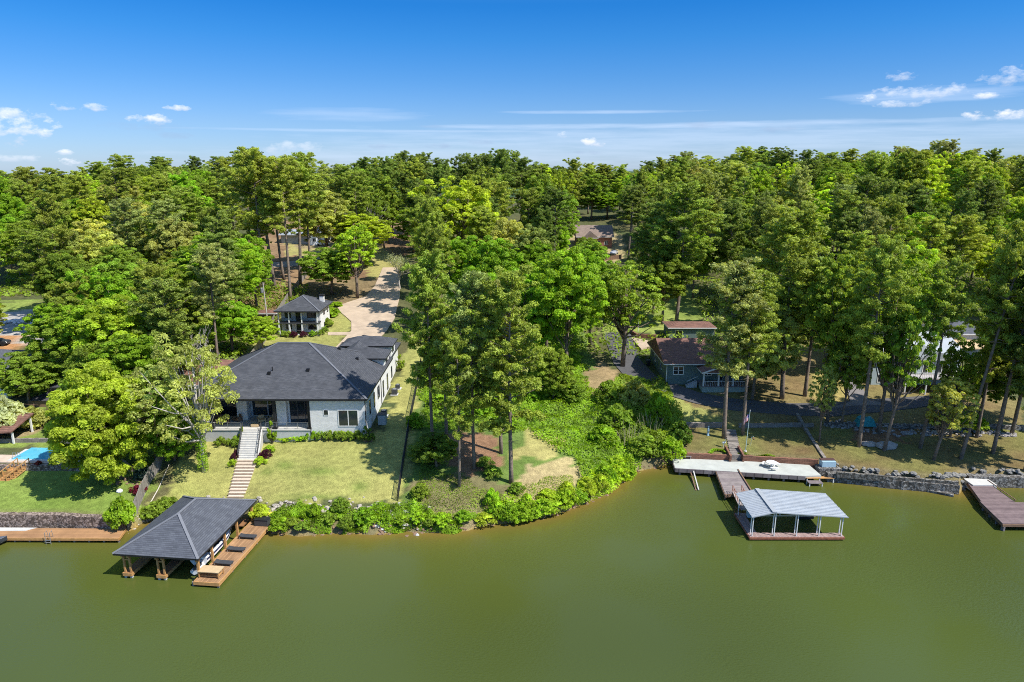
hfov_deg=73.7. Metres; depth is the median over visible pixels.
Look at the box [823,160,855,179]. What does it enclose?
broadleaf tree
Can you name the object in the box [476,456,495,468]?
bush
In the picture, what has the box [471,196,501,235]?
pine tree
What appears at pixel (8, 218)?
broadleaf tree
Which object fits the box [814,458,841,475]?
pump box
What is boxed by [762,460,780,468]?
picnic table
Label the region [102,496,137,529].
shrub
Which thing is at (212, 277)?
pine tree
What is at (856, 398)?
asphalt drive
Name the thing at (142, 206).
broadleaf tree
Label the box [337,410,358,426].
window
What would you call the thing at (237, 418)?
armchair
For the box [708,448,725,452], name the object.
weeds
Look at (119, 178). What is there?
pine tree
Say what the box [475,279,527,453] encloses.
pine tree
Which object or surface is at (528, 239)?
broadleaf tree
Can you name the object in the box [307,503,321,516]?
shrub
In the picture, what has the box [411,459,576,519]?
weeds
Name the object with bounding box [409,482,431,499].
bush
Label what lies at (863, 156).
pine tree
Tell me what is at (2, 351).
white house
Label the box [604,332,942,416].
asphalt road
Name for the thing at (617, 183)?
broadleaf tree
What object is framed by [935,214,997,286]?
pine tree
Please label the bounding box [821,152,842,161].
pine tree
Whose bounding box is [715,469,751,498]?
wooden pier
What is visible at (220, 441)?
shrub
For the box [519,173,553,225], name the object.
broadleaf tree
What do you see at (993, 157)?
pine tree
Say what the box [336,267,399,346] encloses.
driveway
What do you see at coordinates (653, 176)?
broadleaf tree
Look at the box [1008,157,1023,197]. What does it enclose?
pine tree
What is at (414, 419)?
bush
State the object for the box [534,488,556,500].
shrub
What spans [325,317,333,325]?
shrub
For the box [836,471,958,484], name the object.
wall cap
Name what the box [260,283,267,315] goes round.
utility pole
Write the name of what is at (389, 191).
broadleaf tree
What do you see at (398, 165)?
pine tree
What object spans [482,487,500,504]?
shrub
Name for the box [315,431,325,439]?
shrub
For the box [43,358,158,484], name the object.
broadleaf tree
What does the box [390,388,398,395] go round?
air conditioner
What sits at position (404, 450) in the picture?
chain link fence
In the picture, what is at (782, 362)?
broadleaf tree
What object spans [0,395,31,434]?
shrub
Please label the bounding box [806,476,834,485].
swim platform
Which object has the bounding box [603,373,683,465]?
ivy patch
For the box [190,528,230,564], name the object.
wake boat
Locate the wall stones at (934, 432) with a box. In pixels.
[830,419,1016,436]
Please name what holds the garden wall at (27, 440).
on the ground
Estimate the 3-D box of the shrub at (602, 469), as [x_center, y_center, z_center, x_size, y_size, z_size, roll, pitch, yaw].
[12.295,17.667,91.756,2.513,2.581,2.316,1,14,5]
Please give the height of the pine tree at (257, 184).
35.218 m
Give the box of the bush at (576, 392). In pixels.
[558,383,589,402]
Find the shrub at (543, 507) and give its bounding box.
[530,498,557,516]
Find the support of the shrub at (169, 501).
on the ground
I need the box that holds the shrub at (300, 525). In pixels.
[294,521,309,530]
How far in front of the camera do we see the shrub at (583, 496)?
87.02 m
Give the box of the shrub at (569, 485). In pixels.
[558,481,574,490]
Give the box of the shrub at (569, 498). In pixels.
[556,487,578,507]
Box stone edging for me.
[796,413,825,457]
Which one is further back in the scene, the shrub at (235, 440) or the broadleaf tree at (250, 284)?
the broadleaf tree at (250, 284)
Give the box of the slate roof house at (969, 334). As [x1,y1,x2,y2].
[922,320,983,355]
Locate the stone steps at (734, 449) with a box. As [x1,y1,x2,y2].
[724,429,744,461]
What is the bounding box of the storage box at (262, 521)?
[253,516,270,526]
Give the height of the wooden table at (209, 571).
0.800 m
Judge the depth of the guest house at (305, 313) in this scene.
144.85 m
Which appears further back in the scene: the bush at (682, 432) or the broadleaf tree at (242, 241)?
the broadleaf tree at (242, 241)
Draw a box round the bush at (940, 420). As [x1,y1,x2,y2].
[929,414,961,430]
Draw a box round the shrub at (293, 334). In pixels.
[289,331,297,336]
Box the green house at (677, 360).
[647,338,748,391]
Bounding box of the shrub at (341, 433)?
[336,430,348,440]
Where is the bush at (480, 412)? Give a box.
[469,400,491,415]
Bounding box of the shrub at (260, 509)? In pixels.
[248,503,269,517]
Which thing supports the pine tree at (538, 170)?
on the ground
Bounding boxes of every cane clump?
[615,419,639,445]
[637,408,665,432]
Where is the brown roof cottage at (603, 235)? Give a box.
[574,225,613,247]
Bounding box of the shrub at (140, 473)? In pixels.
[133,465,153,479]
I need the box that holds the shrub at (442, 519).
[432,512,451,527]
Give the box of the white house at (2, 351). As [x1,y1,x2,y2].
[0,349,47,398]
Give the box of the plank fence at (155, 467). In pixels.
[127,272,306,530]
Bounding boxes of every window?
[307,313,315,317]
[308,324,316,329]
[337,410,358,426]
[377,385,379,398]
[673,366,683,374]
[675,330,682,337]
[922,362,933,373]
[938,363,947,373]
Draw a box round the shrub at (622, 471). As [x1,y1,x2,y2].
[612,465,629,481]
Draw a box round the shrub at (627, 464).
[623,461,636,475]
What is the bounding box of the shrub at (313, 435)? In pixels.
[310,431,318,439]
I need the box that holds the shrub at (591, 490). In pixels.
[583,483,596,496]
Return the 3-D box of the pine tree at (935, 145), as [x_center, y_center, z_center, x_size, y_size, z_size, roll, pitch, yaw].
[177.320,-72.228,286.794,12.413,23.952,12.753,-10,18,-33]
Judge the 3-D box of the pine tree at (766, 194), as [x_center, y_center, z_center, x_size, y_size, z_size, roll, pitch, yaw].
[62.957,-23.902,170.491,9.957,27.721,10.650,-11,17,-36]
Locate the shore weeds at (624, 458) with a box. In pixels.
[486,451,636,514]
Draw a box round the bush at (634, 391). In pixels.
[617,379,651,407]
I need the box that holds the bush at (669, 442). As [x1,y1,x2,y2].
[656,435,686,460]
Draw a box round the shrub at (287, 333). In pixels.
[283,331,290,336]
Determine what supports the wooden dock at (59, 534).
in the water
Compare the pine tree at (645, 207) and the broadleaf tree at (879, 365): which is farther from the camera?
the pine tree at (645, 207)
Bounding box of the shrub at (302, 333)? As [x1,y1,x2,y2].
[299,331,307,336]
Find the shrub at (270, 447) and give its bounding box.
[263,445,275,451]
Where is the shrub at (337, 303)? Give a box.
[329,301,342,305]
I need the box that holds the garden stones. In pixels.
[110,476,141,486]
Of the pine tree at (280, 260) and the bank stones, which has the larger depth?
the pine tree at (280, 260)
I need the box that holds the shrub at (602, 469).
[595,463,611,479]
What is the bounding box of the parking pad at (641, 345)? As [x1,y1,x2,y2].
[632,338,649,349]
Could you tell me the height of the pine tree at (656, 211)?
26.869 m
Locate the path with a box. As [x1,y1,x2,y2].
[328,332,349,334]
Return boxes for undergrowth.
[0,270,308,395]
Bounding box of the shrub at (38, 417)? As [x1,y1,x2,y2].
[20,405,50,428]
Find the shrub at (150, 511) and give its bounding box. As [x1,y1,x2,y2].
[139,501,165,519]
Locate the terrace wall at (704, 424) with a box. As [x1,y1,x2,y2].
[686,422,721,427]
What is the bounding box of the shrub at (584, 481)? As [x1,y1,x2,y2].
[577,476,596,488]
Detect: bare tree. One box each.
[185,325,212,367]
[196,336,219,367]
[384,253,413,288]
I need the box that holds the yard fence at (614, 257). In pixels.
[604,254,621,260]
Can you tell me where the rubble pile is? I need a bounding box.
[4,318,32,324]
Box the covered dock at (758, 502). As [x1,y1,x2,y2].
[734,488,848,539]
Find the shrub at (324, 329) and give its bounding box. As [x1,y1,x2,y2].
[321,326,328,331]
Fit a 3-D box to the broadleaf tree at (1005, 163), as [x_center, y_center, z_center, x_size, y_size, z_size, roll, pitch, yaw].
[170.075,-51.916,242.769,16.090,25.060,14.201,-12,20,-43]
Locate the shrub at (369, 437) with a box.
[366,428,375,441]
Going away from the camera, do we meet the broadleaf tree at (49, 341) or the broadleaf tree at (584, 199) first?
the broadleaf tree at (49, 341)
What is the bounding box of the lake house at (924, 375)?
[840,332,977,394]
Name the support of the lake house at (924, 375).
on the ground
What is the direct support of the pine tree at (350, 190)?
on the ground
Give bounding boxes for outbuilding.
[662,321,716,337]
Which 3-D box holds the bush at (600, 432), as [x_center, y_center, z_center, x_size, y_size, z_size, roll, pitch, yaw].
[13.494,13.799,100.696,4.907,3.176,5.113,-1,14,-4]
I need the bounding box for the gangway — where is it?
[732,485,746,509]
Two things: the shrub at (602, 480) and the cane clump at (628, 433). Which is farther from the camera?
the cane clump at (628, 433)
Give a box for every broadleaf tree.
[0,178,25,208]
[0,193,28,263]
[0,214,24,274]
[0,220,45,279]
[0,222,11,266]
[0,243,6,275]
[0,305,8,332]
[0,351,61,406]
[12,302,74,374]
[13,204,62,252]
[23,312,80,373]
[33,249,88,306]
[36,293,91,344]
[41,227,88,261]
[42,276,103,306]
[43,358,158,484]
[53,299,109,359]
[56,341,154,386]
[56,380,105,417]
[58,200,81,241]
[59,266,112,301]
[60,267,138,325]
[62,198,93,224]
[69,196,112,242]
[71,218,111,259]
[71,294,158,351]
[73,229,124,273]
[80,174,103,213]
[82,333,173,421]
[88,255,137,300]
[89,244,147,277]
[94,180,143,223]
[107,364,193,460]
[115,201,162,249]
[117,220,156,263]
[120,196,157,223]
[124,264,173,308]
[126,332,239,472]
[130,174,154,205]
[130,214,172,264]
[135,164,152,175]
[142,390,195,460]
[143,164,174,195]
[143,218,202,266]
[146,311,215,373]
[157,166,181,190]
[157,244,188,305]
[161,262,203,342]
[162,249,210,320]
[164,171,201,220]
[166,170,207,194]
[171,232,269,301]
[178,164,191,174]
[184,191,217,230]
[191,169,217,200]
[194,205,231,237]
[194,300,258,351]
[197,176,230,206]
[218,233,262,300]
[236,315,280,347]
[239,230,274,310]
[288,190,353,246]
[295,247,360,294]
[330,213,396,266]
[331,223,378,297]
[342,167,374,216]
[349,187,393,230]
[365,171,400,247]
[377,187,404,237]
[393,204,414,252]
[403,175,499,253]
[407,432,457,468]
[434,317,485,364]
[439,235,489,308]
[459,165,509,221]
[460,235,522,301]
[481,268,562,372]
[484,216,527,253]
[511,223,554,252]
[517,240,551,273]
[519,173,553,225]
[524,251,579,347]
[530,246,609,380]
[530,347,576,398]
[545,165,569,190]
[550,171,577,218]
[552,220,570,250]
[553,186,580,237]
[560,185,588,217]
[571,240,607,260]
[573,248,616,346]
[576,237,606,256]
[578,170,612,219]
[586,192,622,218]
[595,260,669,366]
[609,176,629,209]
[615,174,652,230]
[622,173,642,192]
[635,180,658,221]
[637,247,697,324]
[647,171,660,192]
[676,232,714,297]
[681,162,704,234]
[706,216,758,272]
[713,164,726,198]
[726,306,806,399]
[734,350,778,393]
[741,248,766,287]
[744,168,776,209]
[748,162,776,188]
[752,169,788,201]
[755,195,790,220]
[762,286,805,347]
[769,161,810,198]
[782,180,814,209]
[787,229,834,270]
[800,250,880,421]
[805,217,830,256]
[808,364,838,441]
[812,189,854,225]
[813,173,835,212]
[813,180,836,199]
[813,205,833,250]
[815,167,844,185]
[817,158,834,179]
[818,272,881,370]
[820,157,850,174]
[821,320,874,421]
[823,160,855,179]
[824,173,865,210]
[847,161,867,178]
[848,165,878,181]
[866,154,895,180]
[867,268,920,433]
[873,240,944,323]
[878,150,915,200]
[880,295,942,450]
[881,150,933,199]
[891,212,946,265]
[907,165,946,213]
[924,182,955,214]
[925,151,960,181]
[925,376,981,460]
[929,202,954,247]
[938,337,984,436]
[944,150,980,214]
[944,154,979,187]
[944,165,994,212]
[955,183,1003,224]
[960,363,1010,412]
[966,239,1004,290]
[972,216,1008,280]
[975,160,1011,199]
[977,154,993,166]
[977,169,1006,196]
[977,330,1023,424]
[979,195,1023,230]
[984,159,1016,198]
[985,218,1019,278]
[989,194,1023,216]
[1004,196,1023,214]
[1013,187,1023,203]
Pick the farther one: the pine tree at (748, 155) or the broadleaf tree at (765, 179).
the pine tree at (748, 155)
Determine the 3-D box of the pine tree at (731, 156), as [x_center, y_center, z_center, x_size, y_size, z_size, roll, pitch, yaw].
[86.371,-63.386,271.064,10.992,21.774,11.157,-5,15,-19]
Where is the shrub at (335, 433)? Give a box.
[328,430,339,439]
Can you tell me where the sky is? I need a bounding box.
[0,0,1023,175]
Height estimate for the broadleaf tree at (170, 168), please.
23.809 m
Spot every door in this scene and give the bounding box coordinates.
[217,401,236,415]
[251,401,276,415]
[289,401,307,422]
[295,312,300,320]
[296,324,301,331]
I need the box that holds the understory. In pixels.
[532,237,990,357]
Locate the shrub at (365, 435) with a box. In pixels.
[360,425,369,442]
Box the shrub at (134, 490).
[128,485,147,493]
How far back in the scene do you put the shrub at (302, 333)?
142.43 m
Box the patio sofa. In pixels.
[213,414,224,421]
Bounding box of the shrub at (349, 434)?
[343,430,355,440]
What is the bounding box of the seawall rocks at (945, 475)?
[836,463,966,490]
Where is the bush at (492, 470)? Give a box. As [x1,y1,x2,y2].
[483,464,503,479]
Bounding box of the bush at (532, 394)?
[513,386,539,400]
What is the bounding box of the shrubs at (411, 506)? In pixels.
[269,498,479,534]
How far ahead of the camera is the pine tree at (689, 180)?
197.09 m
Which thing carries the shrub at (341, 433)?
on the ground
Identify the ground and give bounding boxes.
[0,171,1023,536]
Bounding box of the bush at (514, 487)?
[507,482,526,494]
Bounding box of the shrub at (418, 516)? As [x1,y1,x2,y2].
[410,510,426,524]
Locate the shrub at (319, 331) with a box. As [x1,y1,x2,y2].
[315,329,324,334]
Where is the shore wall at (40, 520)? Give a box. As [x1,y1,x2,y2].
[0,512,125,528]
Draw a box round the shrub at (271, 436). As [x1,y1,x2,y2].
[267,420,276,442]
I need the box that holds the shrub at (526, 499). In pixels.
[518,493,535,508]
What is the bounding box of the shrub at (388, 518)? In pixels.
[380,512,391,522]
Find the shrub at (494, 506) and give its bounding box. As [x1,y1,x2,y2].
[487,499,505,518]
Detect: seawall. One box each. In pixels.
[825,471,959,494]
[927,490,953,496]
[966,473,1023,487]
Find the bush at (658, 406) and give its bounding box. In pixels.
[641,391,672,428]
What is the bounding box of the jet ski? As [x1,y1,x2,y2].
[190,560,204,574]
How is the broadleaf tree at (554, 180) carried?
on the ground
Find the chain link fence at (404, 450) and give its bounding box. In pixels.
[397,358,421,498]
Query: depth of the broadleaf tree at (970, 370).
99.46 m
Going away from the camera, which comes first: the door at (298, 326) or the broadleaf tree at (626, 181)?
the door at (298, 326)
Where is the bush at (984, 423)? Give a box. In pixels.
[959,411,989,430]
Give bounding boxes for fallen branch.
[149,465,168,503]
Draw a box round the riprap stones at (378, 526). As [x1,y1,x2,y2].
[375,502,420,535]
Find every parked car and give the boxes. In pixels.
[0,338,10,345]
[610,250,617,254]
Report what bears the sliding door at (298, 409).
in the white brick house at (298, 389)
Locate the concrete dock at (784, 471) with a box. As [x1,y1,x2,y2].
[671,458,820,481]
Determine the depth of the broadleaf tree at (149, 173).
246.55 m
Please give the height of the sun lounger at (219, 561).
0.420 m
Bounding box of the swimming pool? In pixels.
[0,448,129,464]
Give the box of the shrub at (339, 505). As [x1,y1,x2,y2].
[330,497,350,512]
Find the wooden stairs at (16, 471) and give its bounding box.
[0,458,29,480]
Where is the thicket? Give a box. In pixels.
[412,300,642,475]
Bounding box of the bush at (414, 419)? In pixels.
[406,412,423,426]
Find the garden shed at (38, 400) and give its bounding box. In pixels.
[25,393,48,406]
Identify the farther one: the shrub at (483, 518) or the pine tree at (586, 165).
the pine tree at (586, 165)
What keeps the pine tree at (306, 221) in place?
on the ground
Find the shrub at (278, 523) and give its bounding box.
[267,516,290,532]
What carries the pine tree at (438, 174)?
on the ground
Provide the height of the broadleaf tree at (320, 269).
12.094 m
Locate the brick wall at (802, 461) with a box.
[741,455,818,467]
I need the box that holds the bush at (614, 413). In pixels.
[597,403,635,428]
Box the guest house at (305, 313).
[273,294,332,335]
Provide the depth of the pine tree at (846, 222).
162.08 m
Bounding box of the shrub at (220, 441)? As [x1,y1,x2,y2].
[213,436,225,445]
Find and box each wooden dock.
[0,527,125,542]
[966,482,1023,530]
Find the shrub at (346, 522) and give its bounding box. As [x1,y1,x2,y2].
[336,515,354,529]
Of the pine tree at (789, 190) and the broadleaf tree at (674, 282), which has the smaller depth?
the broadleaf tree at (674, 282)
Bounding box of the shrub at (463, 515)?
[454,509,471,522]
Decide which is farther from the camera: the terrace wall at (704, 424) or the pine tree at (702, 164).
the pine tree at (702, 164)
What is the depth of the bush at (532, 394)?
111.11 m
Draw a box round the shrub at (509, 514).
[497,502,519,522]
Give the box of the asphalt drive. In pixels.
[827,353,886,407]
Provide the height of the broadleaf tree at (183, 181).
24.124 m
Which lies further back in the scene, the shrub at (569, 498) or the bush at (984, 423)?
the bush at (984, 423)
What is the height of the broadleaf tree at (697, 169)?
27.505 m
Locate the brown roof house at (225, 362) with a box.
[159,360,233,389]
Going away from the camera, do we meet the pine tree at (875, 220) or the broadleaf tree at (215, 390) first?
the broadleaf tree at (215, 390)
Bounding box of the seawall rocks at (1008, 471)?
[971,467,1023,474]
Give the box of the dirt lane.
[273,257,318,267]
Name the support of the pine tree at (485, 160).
on the ground
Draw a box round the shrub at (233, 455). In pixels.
[230,453,238,459]
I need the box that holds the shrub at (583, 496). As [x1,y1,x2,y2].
[575,490,589,503]
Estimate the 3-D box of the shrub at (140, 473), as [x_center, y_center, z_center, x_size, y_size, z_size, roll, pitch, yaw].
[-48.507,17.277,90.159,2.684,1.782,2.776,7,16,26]
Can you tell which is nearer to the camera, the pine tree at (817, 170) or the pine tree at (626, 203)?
the pine tree at (626, 203)
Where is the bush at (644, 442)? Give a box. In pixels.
[627,433,659,457]
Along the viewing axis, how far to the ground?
98.41 m
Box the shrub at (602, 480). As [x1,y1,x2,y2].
[592,473,609,492]
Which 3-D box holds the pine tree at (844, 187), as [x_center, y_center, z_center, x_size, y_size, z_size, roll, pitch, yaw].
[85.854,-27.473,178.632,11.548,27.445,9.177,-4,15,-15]
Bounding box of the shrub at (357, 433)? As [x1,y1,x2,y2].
[351,429,363,439]
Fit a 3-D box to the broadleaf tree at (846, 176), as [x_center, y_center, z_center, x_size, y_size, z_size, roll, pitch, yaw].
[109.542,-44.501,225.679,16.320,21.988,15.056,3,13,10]
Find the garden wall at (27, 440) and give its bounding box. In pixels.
[0,438,68,443]
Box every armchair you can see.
[233,414,242,421]
[257,414,265,422]
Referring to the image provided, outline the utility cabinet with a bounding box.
[377,412,386,424]
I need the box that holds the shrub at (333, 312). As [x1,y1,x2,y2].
[329,306,340,316]
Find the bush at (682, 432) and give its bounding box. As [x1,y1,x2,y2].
[668,420,693,443]
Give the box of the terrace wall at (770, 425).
[738,422,813,427]
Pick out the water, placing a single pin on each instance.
(665, 573)
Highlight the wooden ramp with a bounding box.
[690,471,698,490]
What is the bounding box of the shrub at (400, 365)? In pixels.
[395,354,404,370]
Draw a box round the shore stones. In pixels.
[268,453,668,536]
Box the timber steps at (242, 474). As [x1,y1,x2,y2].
[227,459,255,498]
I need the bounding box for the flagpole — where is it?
[744,410,750,451]
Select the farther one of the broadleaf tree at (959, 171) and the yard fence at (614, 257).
the broadleaf tree at (959, 171)
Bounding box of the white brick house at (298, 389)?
[184,335,400,441]
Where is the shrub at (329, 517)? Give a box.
[320,511,338,524]
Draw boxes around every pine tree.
[3,179,35,209]
[6,228,71,305]
[9,166,44,202]
[11,166,44,197]
[26,174,76,204]
[28,192,82,266]
[39,167,72,199]
[62,174,96,205]
[64,170,85,182]
[64,175,101,207]
[77,166,95,179]
[84,161,109,180]
[93,167,140,224]
[101,197,151,255]
[106,153,147,193]
[122,258,186,329]
[125,277,197,394]
[135,173,182,217]
[140,156,164,172]
[141,198,186,256]
[152,185,210,222]
[154,157,177,180]
[181,155,204,172]
[184,242,239,359]
[188,230,251,344]
[192,207,250,329]
[204,156,237,201]
[208,156,223,181]
[209,167,246,238]
[213,146,291,297]
[230,152,291,289]
[231,149,250,242]
[239,198,273,244]
[251,154,313,298]
[251,172,284,279]
[272,152,325,285]
[282,151,334,279]
[315,163,329,190]
[317,166,334,198]
[325,165,361,245]
[326,164,346,198]
[336,169,374,245]
[349,156,376,203]
[369,156,402,242]
[370,157,378,173]
[371,160,394,184]
[380,158,407,180]
[391,248,457,434]
[393,172,409,230]
[394,150,409,191]
[398,153,432,201]
[398,156,426,234]
[398,178,435,227]
[399,193,446,298]
[405,180,435,223]
[409,306,478,434]
[410,197,452,260]
[414,226,461,302]
[419,152,436,180]
[423,163,449,208]
[423,202,454,244]
[427,327,480,487]
[430,157,451,194]
[432,270,503,468]
[445,153,473,233]
[452,152,486,184]
[462,264,554,483]
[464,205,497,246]
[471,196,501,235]
[474,153,495,184]
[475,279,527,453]
[482,180,519,224]
[483,173,514,216]
[488,148,517,199]
[492,149,513,189]
[504,156,538,226]
[508,150,520,211]
[508,186,544,232]
[509,172,529,219]
[524,164,556,195]
[530,195,559,246]
[531,205,563,251]
[536,186,573,249]
[562,157,587,218]
[578,165,600,213]
[579,162,599,182]
[594,163,616,204]
[609,164,629,191]
[612,184,649,258]
[626,164,653,233]
[628,197,657,302]
[630,201,679,313]
[639,160,658,179]
[646,180,732,320]
[648,165,681,220]
[651,157,671,182]
[654,182,674,241]
[666,151,699,237]
[666,155,677,167]
[670,156,699,230]
[672,174,704,231]
[680,172,721,235]
[688,159,713,174]
[692,256,773,438]
[699,167,728,258]
[701,155,719,188]
[711,200,752,301]
[714,265,790,435]
[716,153,739,172]
[717,160,753,194]
[718,161,749,199]
[718,197,753,240]
[719,162,748,205]
[722,176,755,222]
[729,146,763,165]
[739,199,834,399]
[741,196,779,279]
[744,162,774,184]
[747,188,779,251]
[752,204,788,274]
[754,146,767,161]
[760,150,774,165]
[762,146,789,178]
[769,149,805,192]
[776,175,809,206]
[780,164,818,210]
[784,256,846,396]
[795,149,821,182]
[809,160,823,186]
[815,152,826,159]
[819,189,865,251]
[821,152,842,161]
[822,172,859,251]
[822,182,865,258]
[830,210,866,266]
[834,233,932,447]
[835,230,877,274]
[840,148,861,162]
[848,173,889,230]
[849,204,890,271]
[856,150,892,202]
[858,154,870,168]
[858,197,907,247]
[867,194,921,271]
[868,178,906,224]
[893,146,906,157]
[897,148,919,168]
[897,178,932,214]
[900,184,930,241]
[909,216,956,285]
[911,254,978,448]
[912,188,941,233]
[915,150,939,167]
[925,140,944,167]
[929,138,959,181]
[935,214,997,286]
[943,188,987,262]
[945,159,989,250]
[958,218,1023,459]
[961,179,1011,280]
[962,148,982,156]
[962,223,1023,437]
[976,262,1023,453]
[981,148,1008,169]
[993,296,1023,433]
[1002,154,1022,175]
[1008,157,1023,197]
[1008,305,1023,470]
[1010,165,1023,192]
[1011,156,1023,193]
[1013,173,1023,195]
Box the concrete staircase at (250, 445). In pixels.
[237,423,263,459]
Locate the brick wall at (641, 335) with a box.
[631,331,655,338]
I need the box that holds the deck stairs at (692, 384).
[685,376,697,387]
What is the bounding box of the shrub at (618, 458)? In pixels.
[608,455,624,466]
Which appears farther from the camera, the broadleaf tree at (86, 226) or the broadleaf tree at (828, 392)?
the broadleaf tree at (86, 226)
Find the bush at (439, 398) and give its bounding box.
[427,393,447,407]
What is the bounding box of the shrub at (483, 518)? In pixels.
[474,510,497,526]
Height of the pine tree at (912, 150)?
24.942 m
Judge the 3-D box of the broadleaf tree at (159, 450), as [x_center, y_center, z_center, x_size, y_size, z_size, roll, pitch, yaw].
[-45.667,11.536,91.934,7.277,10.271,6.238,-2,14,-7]
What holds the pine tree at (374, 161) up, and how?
on the ground
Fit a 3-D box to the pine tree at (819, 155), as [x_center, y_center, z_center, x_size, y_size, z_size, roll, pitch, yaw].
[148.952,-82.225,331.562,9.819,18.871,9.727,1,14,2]
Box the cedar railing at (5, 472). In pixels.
[0,470,11,477]
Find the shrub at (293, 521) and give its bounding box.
[286,516,300,525]
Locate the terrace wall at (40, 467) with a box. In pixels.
[0,463,140,471]
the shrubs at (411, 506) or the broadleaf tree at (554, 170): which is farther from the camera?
the broadleaf tree at (554, 170)
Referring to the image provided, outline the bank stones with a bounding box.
[128,495,224,533]
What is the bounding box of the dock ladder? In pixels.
[44,530,53,543]
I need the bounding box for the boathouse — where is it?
[112,495,269,587]
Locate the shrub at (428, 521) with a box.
[423,518,432,526]
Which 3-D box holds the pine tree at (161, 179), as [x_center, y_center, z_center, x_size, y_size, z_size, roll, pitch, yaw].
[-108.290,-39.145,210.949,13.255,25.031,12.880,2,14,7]
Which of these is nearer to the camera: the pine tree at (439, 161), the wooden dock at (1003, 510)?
the wooden dock at (1003, 510)
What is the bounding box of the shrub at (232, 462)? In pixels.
[227,458,236,466]
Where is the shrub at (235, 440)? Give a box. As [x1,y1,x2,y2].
[229,435,239,445]
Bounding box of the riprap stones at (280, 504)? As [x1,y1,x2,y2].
[257,496,430,529]
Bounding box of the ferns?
[738,452,774,456]
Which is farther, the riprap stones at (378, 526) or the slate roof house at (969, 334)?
the slate roof house at (969, 334)
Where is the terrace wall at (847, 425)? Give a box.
[823,421,1023,430]
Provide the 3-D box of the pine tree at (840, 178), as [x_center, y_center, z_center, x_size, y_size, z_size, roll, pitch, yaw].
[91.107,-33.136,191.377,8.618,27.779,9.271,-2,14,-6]
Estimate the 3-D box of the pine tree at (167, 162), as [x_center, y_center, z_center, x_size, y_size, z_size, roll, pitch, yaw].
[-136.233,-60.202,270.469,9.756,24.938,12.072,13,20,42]
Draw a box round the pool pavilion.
[0,413,33,443]
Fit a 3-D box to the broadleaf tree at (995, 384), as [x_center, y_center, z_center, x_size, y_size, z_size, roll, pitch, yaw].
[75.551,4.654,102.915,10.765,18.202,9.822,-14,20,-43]
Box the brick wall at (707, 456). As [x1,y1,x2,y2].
[674,452,731,459]
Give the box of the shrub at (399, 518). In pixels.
[393,514,410,525]
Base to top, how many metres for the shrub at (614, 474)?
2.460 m
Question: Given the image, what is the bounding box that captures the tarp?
[854,415,875,426]
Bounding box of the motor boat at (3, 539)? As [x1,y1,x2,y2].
[0,536,7,543]
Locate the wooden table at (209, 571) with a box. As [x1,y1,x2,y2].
[197,565,223,578]
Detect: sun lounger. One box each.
[213,559,233,566]
[226,546,245,552]
[238,533,256,539]
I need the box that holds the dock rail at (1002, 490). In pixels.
[988,480,1015,500]
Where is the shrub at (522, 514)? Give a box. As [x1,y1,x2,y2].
[512,504,533,524]
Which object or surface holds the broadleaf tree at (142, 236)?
on the ground
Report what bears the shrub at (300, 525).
on the ground
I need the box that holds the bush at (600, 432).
[587,423,620,445]
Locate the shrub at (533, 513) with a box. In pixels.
[526,506,542,518]
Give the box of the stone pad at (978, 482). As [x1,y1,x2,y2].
[963,478,996,489]
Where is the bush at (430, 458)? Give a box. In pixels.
[411,448,434,462]
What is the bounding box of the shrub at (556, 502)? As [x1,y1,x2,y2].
[550,499,567,513]
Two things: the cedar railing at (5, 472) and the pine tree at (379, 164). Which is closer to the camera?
the cedar railing at (5, 472)
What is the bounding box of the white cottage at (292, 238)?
[278,229,330,245]
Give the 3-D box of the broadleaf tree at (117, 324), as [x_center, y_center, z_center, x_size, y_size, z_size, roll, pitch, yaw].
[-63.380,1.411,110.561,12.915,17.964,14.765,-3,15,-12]
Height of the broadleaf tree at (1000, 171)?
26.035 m
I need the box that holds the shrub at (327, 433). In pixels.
[323,430,333,439]
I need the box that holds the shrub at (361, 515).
[353,506,374,525]
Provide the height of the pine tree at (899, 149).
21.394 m
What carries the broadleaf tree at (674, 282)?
on the ground
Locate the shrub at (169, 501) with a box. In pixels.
[156,496,177,509]
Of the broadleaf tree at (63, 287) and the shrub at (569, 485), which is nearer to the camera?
the shrub at (569, 485)
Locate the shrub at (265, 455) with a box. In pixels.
[258,449,272,458]
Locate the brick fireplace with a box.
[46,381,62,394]
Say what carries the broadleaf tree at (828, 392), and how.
on the ground
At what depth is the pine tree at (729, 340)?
97.44 m
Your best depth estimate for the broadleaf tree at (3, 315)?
133.61 m
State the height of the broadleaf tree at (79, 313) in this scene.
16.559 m
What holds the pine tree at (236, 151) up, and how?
on the ground
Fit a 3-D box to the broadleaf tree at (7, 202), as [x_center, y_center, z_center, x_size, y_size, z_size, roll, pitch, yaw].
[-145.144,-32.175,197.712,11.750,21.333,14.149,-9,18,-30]
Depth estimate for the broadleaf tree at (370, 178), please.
233.85 m
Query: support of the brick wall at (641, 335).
on the ground
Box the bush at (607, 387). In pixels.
[593,380,621,401]
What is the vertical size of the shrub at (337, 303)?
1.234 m
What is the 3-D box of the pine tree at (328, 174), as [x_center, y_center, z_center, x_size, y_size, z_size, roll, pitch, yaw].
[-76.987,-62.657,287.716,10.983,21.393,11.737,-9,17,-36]
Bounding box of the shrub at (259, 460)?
[253,456,267,465]
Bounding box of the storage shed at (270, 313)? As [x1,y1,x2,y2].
[257,310,280,321]
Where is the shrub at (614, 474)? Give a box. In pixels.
[607,467,616,481]
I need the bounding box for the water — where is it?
[0,464,1023,681]
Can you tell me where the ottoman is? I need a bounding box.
[251,423,259,426]
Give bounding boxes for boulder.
[861,441,875,446]
[875,441,897,449]
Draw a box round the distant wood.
[28,151,1000,189]

